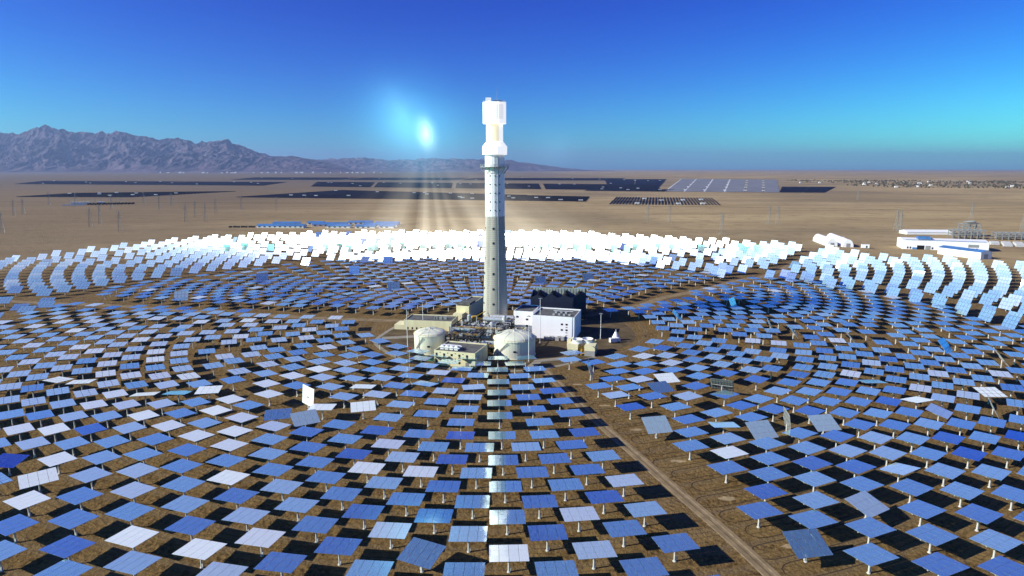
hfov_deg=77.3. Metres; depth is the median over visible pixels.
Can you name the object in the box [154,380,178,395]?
heliostat
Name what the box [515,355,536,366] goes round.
heliostat
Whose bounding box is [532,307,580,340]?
turbine hall
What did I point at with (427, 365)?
heliostat
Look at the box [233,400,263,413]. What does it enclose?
heliostat
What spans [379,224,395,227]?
camp building
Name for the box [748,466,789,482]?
heliostat
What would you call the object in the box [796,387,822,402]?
heliostat
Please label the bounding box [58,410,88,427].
heliostat
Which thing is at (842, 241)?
barrel tent
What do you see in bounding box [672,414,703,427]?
heliostat
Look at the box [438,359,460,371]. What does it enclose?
heliostat
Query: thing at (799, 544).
heliostat
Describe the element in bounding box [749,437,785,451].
heliostat
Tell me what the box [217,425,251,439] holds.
heliostat
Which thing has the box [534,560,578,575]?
heliostat
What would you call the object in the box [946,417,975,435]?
heliostat
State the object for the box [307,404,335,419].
heliostat
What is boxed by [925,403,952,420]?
heliostat
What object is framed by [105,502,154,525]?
heliostat
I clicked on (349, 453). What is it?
heliostat
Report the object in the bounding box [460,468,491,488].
heliostat
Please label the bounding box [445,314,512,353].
steam generator rack
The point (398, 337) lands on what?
yard road
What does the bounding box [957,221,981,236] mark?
steel gantry
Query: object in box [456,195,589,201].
solar panel rows
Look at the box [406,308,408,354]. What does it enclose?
light mast
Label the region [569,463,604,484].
heliostat
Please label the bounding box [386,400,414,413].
heliostat
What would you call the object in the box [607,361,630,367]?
heliostat
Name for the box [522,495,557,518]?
heliostat
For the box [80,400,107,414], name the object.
heliostat
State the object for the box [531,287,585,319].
air cooled condenser
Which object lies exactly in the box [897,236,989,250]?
assembly hall
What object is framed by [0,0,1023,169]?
sky
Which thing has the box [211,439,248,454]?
heliostat
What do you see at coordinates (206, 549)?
heliostat
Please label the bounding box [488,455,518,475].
heliostat
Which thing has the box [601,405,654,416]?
wheel rut
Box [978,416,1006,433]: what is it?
heliostat
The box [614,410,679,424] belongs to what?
wheel rut
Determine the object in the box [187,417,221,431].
heliostat
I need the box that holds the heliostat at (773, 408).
[758,404,788,421]
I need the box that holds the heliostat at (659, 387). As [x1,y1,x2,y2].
[647,381,674,398]
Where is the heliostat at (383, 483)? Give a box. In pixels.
[364,476,402,498]
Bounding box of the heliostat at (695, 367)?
[685,364,708,371]
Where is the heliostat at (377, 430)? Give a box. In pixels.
[360,425,393,439]
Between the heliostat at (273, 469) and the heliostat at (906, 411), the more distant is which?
the heliostat at (906, 411)
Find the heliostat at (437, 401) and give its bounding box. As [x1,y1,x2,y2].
[423,398,450,410]
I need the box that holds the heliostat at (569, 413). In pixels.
[556,409,584,425]
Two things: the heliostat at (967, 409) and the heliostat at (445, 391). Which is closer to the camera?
the heliostat at (967, 409)
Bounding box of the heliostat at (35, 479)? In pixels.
[17,467,58,493]
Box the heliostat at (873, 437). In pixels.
[858,431,893,448]
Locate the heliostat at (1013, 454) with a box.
[991,446,1023,468]
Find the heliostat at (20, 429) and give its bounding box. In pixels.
[3,423,34,440]
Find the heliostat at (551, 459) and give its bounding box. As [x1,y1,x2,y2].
[538,453,570,473]
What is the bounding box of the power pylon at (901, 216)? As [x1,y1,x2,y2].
[897,210,902,229]
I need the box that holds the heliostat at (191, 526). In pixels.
[164,515,215,540]
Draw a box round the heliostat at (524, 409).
[520,405,546,418]
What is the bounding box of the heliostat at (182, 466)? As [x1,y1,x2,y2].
[160,459,202,475]
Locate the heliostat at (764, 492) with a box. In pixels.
[743,483,788,506]
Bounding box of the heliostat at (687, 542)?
[651,533,700,561]
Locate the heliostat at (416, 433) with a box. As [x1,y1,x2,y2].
[403,429,434,447]
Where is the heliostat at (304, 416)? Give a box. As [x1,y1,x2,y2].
[290,409,319,426]
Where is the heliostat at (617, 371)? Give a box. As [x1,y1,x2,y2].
[605,368,630,381]
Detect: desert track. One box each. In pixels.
[27,227,885,231]
[42,209,978,212]
[146,202,990,211]
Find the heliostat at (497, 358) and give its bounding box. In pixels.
[488,356,507,366]
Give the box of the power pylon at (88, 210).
[85,208,92,226]
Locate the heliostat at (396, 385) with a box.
[382,382,408,396]
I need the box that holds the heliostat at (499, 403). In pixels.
[487,400,511,412]
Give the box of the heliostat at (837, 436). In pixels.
[819,430,854,446]
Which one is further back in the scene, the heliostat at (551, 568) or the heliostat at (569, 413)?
the heliostat at (569, 413)
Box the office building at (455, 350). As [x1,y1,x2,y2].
[434,341,487,368]
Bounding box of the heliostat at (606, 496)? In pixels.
[584,490,623,513]
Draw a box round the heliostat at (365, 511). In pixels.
[342,504,384,529]
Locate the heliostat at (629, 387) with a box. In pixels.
[615,383,643,398]
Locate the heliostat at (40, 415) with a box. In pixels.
[26,409,53,427]
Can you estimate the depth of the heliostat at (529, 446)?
221.96 m
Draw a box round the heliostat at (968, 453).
[951,446,987,468]
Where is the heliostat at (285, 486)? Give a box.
[260,479,303,502]
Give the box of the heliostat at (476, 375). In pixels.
[467,373,488,383]
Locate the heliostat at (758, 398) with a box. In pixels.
[744,394,773,410]
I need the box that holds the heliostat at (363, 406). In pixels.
[350,400,375,418]
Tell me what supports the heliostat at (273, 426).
on the desert ground at (36, 226)
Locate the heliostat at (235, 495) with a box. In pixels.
[214,487,258,508]
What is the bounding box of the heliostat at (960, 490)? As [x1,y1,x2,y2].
[940,481,984,507]
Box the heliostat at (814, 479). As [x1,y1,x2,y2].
[793,471,836,491]
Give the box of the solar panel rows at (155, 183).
[17,181,284,185]
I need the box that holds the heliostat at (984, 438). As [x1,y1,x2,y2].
[968,431,1000,451]
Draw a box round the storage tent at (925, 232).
[899,229,951,234]
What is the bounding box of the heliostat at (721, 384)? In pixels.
[710,378,733,390]
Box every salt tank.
[414,326,446,354]
[493,328,535,359]
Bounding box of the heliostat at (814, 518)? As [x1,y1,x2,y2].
[789,509,837,528]
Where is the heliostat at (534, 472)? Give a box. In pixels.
[516,466,548,487]
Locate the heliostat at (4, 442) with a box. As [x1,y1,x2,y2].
[0,437,10,447]
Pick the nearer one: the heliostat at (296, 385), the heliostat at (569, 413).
the heliostat at (569, 413)
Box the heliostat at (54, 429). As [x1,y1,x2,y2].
[38,423,70,442]
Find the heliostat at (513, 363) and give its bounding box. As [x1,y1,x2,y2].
[505,361,525,373]
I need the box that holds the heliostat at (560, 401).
[547,397,573,409]
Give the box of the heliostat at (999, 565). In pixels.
[977,555,1023,575]
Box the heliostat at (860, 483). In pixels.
[839,475,882,491]
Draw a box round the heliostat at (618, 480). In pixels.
[605,474,643,496]
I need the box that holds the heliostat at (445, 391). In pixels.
[432,388,457,398]
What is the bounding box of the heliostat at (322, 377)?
[309,373,334,384]
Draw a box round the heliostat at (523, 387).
[511,384,534,393]
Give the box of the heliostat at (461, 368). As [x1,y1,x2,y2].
[451,366,472,377]
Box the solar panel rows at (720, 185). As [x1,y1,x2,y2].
[667,179,778,191]
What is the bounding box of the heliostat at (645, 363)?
[634,360,657,367]
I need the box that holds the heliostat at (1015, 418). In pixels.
[1009,414,1023,431]
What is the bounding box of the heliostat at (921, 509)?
[897,499,946,525]
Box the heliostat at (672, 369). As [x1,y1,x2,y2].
[660,366,684,372]
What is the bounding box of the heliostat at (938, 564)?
[911,552,970,575]
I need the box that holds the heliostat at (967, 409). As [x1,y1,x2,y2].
[954,403,980,419]
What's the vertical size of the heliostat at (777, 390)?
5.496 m
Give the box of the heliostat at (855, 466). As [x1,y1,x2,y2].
[835,459,875,476]
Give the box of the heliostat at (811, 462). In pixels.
[792,455,831,470]
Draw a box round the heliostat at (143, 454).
[123,447,162,463]
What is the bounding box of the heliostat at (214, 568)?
[196,562,247,575]
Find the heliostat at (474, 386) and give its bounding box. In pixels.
[462,384,485,393]
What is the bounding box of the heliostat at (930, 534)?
[906,523,957,553]
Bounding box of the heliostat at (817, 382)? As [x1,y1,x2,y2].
[806,378,830,393]
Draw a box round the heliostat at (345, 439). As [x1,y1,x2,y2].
[328,433,362,447]
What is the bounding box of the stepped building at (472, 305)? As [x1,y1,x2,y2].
[453,296,482,320]
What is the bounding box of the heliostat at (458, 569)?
[443,562,484,575]
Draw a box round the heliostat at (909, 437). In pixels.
[895,432,929,451]
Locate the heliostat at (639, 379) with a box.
[627,375,653,390]
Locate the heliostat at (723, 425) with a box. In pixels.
[708,422,739,433]
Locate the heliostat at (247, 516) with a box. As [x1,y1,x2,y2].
[222,507,270,532]
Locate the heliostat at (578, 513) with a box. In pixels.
[559,506,599,531]
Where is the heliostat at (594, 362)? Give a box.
[582,359,606,372]
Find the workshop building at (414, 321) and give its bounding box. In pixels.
[394,314,457,330]
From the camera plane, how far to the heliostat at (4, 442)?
225.40 m
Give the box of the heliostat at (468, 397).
[457,394,481,405]
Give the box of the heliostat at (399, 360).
[389,358,412,365]
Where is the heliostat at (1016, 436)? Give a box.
[1004,430,1023,450]
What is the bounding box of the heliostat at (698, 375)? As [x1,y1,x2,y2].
[686,372,711,381]
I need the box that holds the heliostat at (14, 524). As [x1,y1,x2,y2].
[0,514,39,542]
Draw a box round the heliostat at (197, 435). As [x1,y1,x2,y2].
[178,429,214,445]
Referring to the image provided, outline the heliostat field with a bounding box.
[0,230,1023,575]
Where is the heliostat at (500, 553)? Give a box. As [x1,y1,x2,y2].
[489,544,528,572]
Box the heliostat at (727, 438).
[710,432,745,446]
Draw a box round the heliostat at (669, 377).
[653,373,679,386]
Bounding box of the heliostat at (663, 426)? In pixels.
[641,415,672,437]
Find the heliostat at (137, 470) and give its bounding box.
[116,463,158,482]
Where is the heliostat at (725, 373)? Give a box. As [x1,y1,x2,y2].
[713,369,738,379]
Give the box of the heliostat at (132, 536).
[105,525,158,550]
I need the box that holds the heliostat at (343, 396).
[329,392,357,407]
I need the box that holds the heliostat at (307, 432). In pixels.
[289,426,323,441]
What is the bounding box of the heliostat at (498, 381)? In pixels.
[487,379,508,389]
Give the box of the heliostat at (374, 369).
[363,367,387,380]
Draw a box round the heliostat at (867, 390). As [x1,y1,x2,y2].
[856,386,880,398]
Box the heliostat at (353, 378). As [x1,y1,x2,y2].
[339,375,365,388]
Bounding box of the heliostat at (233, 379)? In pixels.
[220,375,244,390]
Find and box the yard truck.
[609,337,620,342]
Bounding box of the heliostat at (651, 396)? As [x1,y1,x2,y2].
[638,392,667,407]
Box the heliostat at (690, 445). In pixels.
[672,439,709,459]
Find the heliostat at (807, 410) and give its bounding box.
[795,405,825,423]
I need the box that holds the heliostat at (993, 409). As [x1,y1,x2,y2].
[988,396,998,417]
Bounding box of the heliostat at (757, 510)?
[737,501,783,527]
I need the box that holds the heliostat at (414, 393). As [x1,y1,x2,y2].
[400,390,426,405]
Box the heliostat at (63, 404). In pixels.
[49,398,75,413]
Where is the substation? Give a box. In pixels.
[62,199,134,205]
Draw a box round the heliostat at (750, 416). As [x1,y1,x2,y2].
[735,412,766,421]
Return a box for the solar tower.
[480,97,508,323]
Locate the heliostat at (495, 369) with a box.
[487,367,507,378]
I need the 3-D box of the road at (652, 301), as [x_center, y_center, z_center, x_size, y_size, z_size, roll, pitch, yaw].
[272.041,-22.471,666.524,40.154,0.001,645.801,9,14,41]
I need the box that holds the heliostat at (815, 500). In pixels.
[792,491,838,508]
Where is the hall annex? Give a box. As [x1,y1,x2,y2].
[514,304,539,331]
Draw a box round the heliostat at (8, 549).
[0,540,26,571]
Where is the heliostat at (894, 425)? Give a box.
[878,419,910,438]
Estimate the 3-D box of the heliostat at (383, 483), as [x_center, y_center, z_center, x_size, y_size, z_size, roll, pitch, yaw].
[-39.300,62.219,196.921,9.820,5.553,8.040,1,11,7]
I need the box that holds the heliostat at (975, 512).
[955,503,1003,531]
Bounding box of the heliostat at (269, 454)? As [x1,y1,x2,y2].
[248,447,287,462]
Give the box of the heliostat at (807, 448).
[788,441,826,456]
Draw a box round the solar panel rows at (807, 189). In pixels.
[780,187,834,192]
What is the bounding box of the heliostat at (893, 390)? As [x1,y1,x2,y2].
[882,385,906,397]
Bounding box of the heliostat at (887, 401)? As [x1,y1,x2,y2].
[875,396,901,410]
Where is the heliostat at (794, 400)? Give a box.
[779,395,808,412]
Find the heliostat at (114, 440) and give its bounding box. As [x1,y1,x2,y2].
[93,435,129,452]
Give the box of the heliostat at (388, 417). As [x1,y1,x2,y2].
[372,413,403,426]
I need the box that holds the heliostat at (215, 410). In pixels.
[199,405,230,420]
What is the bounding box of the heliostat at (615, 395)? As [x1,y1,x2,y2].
[601,391,629,406]
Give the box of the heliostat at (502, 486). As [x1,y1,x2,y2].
[489,481,521,502]
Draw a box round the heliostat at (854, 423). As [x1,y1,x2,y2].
[843,418,875,437]
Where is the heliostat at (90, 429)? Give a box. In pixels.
[73,423,106,442]
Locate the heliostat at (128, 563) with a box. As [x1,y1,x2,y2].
[103,550,161,575]
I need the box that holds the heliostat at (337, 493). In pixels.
[320,486,361,510]
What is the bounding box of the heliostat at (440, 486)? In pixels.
[425,480,460,502]
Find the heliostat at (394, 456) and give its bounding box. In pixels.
[385,451,419,471]
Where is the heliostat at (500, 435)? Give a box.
[488,431,515,449]
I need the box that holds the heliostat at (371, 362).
[360,359,383,366]
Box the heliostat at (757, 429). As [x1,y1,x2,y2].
[745,420,778,439]
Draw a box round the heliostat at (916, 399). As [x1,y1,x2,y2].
[901,396,933,408]
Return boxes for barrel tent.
[813,234,836,245]
[827,233,852,246]
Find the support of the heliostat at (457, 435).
on the desert ground at (36, 226)
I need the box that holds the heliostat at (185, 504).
[161,495,208,515]
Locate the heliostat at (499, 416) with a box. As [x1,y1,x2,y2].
[487,412,512,428]
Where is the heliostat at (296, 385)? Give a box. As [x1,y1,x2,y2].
[282,381,309,396]
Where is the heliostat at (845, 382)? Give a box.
[835,378,858,388]
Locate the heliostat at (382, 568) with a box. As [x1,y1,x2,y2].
[345,559,393,575]
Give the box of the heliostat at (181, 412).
[165,408,195,423]
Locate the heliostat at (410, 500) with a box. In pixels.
[386,492,424,516]
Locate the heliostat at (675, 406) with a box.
[660,402,690,416]
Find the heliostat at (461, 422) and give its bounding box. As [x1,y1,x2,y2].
[447,418,474,432]
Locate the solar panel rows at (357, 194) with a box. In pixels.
[240,190,520,199]
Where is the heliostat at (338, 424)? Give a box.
[323,419,355,432]
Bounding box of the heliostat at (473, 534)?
[448,526,487,552]
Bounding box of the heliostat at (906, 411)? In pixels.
[895,407,923,422]
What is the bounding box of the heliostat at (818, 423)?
[807,414,841,433]
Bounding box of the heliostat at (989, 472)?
[972,464,1011,487]
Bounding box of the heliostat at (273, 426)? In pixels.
[257,421,290,434]
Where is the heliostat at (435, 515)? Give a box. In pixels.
[414,509,453,533]
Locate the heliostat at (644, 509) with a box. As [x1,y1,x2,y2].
[624,501,666,526]
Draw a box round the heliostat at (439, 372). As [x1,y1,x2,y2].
[426,370,449,382]
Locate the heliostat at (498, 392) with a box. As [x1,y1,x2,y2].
[488,390,510,399]
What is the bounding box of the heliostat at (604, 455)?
[586,450,620,469]
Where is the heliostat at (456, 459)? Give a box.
[436,454,467,474]
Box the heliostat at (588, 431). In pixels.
[569,427,599,443]
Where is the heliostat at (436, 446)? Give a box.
[417,441,449,460]
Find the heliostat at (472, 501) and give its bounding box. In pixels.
[454,495,489,518]
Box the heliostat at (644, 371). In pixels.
[632,368,656,375]
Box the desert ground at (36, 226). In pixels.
[0,170,1023,575]
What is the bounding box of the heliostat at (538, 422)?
[525,418,552,430]
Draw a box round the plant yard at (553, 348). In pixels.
[380,306,635,370]
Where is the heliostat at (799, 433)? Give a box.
[782,427,817,442]
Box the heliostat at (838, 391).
[825,387,852,403]
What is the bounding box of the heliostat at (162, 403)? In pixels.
[147,399,175,415]
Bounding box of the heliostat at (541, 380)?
[532,378,555,387]
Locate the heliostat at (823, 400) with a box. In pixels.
[813,396,841,413]
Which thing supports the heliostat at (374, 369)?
on the desert ground at (36, 226)
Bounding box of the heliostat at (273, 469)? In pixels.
[253,463,293,479]
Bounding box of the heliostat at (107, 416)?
[91,410,122,428]
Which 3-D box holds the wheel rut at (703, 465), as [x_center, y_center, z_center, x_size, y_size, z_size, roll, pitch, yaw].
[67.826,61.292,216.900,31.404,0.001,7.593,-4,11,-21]
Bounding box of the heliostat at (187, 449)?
[168,443,206,459]
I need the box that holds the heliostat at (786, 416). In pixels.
[783,406,790,430]
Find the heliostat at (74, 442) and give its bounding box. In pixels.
[54,436,89,456]
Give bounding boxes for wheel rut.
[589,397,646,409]
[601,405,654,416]
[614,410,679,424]
[616,419,682,434]
[631,425,710,443]
[648,437,715,453]
[652,444,750,467]
[671,457,755,479]
[691,463,793,491]
[696,479,796,507]
[719,486,840,521]
[744,507,848,537]
[752,516,898,559]
[781,536,907,575]
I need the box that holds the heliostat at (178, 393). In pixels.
[162,391,191,404]
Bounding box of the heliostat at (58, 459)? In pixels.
[37,451,77,473]
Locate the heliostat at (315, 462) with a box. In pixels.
[295,456,333,471]
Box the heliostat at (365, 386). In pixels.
[350,384,375,397]
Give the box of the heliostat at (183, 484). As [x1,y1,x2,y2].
[160,476,205,494]
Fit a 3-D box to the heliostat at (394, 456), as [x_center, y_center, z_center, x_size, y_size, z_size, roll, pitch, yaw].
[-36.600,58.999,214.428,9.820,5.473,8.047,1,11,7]
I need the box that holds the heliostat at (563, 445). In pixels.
[555,440,587,458]
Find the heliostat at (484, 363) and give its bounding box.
[471,361,491,372]
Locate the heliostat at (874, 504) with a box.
[845,490,888,517]
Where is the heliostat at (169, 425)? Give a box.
[152,420,185,436]
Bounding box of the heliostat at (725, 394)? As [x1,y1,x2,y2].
[711,390,738,405]
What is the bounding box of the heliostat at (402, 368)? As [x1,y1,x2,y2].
[390,365,414,378]
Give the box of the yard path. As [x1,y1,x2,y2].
[523,357,565,369]
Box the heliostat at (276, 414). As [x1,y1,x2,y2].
[263,408,290,421]
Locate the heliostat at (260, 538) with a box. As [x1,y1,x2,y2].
[235,528,285,556]
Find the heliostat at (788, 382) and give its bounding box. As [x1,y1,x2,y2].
[777,378,801,393]
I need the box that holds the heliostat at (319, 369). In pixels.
[306,365,330,373]
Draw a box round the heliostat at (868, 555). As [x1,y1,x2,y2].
[843,543,898,573]
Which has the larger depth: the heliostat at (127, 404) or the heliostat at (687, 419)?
the heliostat at (127, 404)
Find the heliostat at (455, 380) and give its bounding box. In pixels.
[441,377,465,387]
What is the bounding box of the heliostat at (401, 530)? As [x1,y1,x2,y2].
[368,522,411,548]
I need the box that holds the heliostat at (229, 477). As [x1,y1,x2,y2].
[207,470,250,488]
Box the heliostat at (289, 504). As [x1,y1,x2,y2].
[274,497,318,522]
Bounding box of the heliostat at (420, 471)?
[403,466,437,487]
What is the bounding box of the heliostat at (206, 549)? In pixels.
[172,538,225,568]
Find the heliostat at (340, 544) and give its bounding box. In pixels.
[314,536,362,565]
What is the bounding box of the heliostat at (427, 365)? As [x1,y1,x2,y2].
[414,363,438,375]
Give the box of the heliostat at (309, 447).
[290,441,326,455]
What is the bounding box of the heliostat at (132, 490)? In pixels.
[110,481,155,502]
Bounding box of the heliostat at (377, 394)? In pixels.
[362,390,390,405]
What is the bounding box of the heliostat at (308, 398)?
[302,384,314,407]
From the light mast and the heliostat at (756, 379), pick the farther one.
the light mast
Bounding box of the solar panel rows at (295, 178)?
[231,177,623,179]
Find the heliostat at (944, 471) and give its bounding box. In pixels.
[925,463,965,486]
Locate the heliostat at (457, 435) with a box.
[446,431,474,449]
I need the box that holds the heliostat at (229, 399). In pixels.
[216,395,244,410]
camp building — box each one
[256,224,306,227]
[272,221,301,223]
[307,221,324,224]
[312,222,347,226]
[327,224,351,227]
[348,220,372,223]
[355,224,376,227]
[363,223,398,226]
[376,221,399,224]
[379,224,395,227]
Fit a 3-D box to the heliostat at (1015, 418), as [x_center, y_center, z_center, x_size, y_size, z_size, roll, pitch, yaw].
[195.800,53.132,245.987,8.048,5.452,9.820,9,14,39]
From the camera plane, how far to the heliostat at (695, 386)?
284.19 m
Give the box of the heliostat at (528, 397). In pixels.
[516,394,540,405]
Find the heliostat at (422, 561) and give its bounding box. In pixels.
[397,537,445,572]
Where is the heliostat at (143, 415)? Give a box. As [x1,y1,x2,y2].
[128,410,159,428]
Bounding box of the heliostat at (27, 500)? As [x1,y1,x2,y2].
[3,490,50,516]
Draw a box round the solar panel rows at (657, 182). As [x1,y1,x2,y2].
[605,179,665,187]
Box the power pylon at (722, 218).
[719,213,724,233]
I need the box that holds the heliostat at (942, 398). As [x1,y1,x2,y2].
[931,393,954,406]
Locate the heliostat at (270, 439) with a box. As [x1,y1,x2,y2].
[251,433,287,447]
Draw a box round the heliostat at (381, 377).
[368,374,395,388]
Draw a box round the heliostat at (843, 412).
[829,407,859,425]
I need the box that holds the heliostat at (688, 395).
[673,391,702,405]
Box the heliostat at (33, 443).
[15,436,50,457]
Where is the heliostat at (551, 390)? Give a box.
[539,387,565,397]
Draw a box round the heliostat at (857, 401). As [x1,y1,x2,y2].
[845,396,872,413]
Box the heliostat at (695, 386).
[681,382,708,392]
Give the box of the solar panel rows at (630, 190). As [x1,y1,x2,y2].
[585,188,666,191]
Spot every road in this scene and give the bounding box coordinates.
[10,300,460,322]
[373,327,595,371]
[382,335,452,338]
[542,369,780,575]
[581,245,824,317]
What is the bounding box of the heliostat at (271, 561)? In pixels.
[254,551,307,575]
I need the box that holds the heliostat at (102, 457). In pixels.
[82,450,121,469]
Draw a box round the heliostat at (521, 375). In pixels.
[509,373,530,383]
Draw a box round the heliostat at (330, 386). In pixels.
[317,383,343,395]
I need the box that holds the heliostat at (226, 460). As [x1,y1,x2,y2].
[206,454,246,469]
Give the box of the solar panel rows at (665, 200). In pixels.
[610,197,719,204]
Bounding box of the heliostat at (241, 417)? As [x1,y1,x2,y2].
[225,412,257,426]
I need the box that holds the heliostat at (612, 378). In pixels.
[600,375,624,389]
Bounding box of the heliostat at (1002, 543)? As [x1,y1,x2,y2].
[969,529,1023,558]
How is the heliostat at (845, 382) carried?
on the desert ground at (36, 226)
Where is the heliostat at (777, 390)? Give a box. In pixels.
[764,386,791,402]
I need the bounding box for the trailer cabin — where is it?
[861,244,869,247]
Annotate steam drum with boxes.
[490,314,515,331]
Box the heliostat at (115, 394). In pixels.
[102,389,127,402]
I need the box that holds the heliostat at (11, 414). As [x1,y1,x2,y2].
[0,408,24,425]
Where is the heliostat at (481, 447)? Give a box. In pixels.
[465,443,493,461]
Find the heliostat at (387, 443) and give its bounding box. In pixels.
[371,439,405,455]
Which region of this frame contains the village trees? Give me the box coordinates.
[788,179,1023,188]
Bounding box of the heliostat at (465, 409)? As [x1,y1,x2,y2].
[452,405,478,418]
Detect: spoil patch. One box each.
[670,460,685,462]
[718,496,734,500]
[780,544,790,547]
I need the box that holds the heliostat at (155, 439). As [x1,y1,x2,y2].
[136,433,173,450]
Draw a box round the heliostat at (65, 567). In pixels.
[34,559,93,575]
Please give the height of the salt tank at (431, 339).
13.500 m
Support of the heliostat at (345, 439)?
on the desert ground at (36, 226)
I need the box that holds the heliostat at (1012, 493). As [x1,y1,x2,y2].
[991,484,1023,510]
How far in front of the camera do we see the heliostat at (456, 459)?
212.04 m
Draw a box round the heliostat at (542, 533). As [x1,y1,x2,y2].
[528,524,567,551]
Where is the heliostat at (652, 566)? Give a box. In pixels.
[619,557,668,575]
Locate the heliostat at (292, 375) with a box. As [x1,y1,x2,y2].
[279,372,305,381]
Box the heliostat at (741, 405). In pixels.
[726,401,756,414]
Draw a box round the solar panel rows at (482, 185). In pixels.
[312,182,661,190]
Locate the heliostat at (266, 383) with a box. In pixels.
[253,379,280,389]
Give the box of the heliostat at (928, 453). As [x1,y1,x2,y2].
[909,446,946,467]
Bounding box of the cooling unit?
[567,336,596,356]
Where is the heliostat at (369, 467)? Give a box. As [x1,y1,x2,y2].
[348,462,385,483]
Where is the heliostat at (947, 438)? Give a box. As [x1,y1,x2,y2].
[931,431,964,451]
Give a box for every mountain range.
[0,124,355,172]
[318,157,604,170]
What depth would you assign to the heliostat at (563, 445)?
223.57 m
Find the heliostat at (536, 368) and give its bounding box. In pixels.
[523,366,545,378]
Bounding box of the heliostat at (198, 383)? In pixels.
[187,379,211,394]
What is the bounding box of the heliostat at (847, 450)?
[829,444,866,460]
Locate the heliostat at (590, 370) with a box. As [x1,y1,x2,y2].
[587,359,593,379]
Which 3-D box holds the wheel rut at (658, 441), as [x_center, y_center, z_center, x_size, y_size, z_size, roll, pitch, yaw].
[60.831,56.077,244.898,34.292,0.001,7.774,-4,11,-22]
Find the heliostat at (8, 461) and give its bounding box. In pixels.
[0,453,28,475]
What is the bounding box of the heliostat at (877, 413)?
[863,408,892,425]
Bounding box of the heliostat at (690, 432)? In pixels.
[673,426,707,439]
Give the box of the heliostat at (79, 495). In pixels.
[56,487,102,510]
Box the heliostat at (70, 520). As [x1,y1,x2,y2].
[47,509,98,536]
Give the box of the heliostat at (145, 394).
[129,392,158,405]
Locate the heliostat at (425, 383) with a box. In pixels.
[411,380,438,394]
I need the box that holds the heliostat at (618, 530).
[603,519,646,546]
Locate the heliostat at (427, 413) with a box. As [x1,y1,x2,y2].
[413,410,441,426]
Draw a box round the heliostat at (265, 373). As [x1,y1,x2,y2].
[252,369,277,379]
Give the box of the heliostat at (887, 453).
[868,446,906,465]
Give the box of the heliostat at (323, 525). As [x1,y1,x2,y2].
[292,516,338,542]
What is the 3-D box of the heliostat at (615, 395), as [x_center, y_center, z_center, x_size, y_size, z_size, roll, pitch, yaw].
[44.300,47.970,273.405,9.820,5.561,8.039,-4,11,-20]
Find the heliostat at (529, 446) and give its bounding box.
[511,442,540,460]
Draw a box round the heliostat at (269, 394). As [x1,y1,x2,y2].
[255,390,283,405]
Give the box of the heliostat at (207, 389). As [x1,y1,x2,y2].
[195,385,222,401]
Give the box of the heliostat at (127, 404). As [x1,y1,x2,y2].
[112,399,140,416]
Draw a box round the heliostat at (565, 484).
[548,478,583,500]
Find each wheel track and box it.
[541,371,763,575]
[545,371,771,575]
[546,370,776,575]
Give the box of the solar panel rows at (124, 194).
[17,191,232,196]
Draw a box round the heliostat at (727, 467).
[707,460,747,482]
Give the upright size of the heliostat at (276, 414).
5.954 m
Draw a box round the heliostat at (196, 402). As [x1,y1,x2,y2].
[180,397,209,413]
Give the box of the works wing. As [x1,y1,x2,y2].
[937,245,991,259]
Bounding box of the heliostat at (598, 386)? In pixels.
[585,382,611,397]
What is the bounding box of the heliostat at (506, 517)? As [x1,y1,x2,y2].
[490,510,525,534]
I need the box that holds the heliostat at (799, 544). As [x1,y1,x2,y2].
[782,528,832,562]
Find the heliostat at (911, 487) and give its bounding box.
[889,478,933,502]
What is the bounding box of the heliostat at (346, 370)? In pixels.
[333,367,358,380]
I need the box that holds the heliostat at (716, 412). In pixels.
[701,408,731,421]
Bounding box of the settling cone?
[612,329,619,337]
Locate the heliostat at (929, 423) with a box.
[914,418,943,436]
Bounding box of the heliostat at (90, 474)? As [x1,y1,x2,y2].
[69,467,111,489]
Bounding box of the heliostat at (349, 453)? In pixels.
[336,448,371,464]
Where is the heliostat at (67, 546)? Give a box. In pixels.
[39,535,94,559]
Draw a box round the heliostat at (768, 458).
[750,451,789,466]
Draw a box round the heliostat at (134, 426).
[112,421,146,440]
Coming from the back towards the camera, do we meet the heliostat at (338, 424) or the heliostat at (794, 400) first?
the heliostat at (794, 400)
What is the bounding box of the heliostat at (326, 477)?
[305,470,346,492]
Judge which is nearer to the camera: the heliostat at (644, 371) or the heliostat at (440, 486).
the heliostat at (440, 486)
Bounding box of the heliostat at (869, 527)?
[844,517,895,543]
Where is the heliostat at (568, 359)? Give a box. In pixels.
[558,357,580,369]
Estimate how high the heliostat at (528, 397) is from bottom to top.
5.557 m
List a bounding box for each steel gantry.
[947,229,987,238]
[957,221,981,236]
[990,232,1023,239]
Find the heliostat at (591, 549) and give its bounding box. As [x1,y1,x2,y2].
[572,540,617,569]
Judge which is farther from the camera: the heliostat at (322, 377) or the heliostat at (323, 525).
the heliostat at (322, 377)
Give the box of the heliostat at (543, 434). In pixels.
[529,430,558,447]
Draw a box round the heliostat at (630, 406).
[615,402,645,419]
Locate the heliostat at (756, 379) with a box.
[743,375,769,389]
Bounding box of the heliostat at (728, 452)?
[710,446,748,460]
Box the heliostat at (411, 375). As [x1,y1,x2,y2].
[398,373,423,386]
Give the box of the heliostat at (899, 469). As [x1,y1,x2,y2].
[879,462,919,481]
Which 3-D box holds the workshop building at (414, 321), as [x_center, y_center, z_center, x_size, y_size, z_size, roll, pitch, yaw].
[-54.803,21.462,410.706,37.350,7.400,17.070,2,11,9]

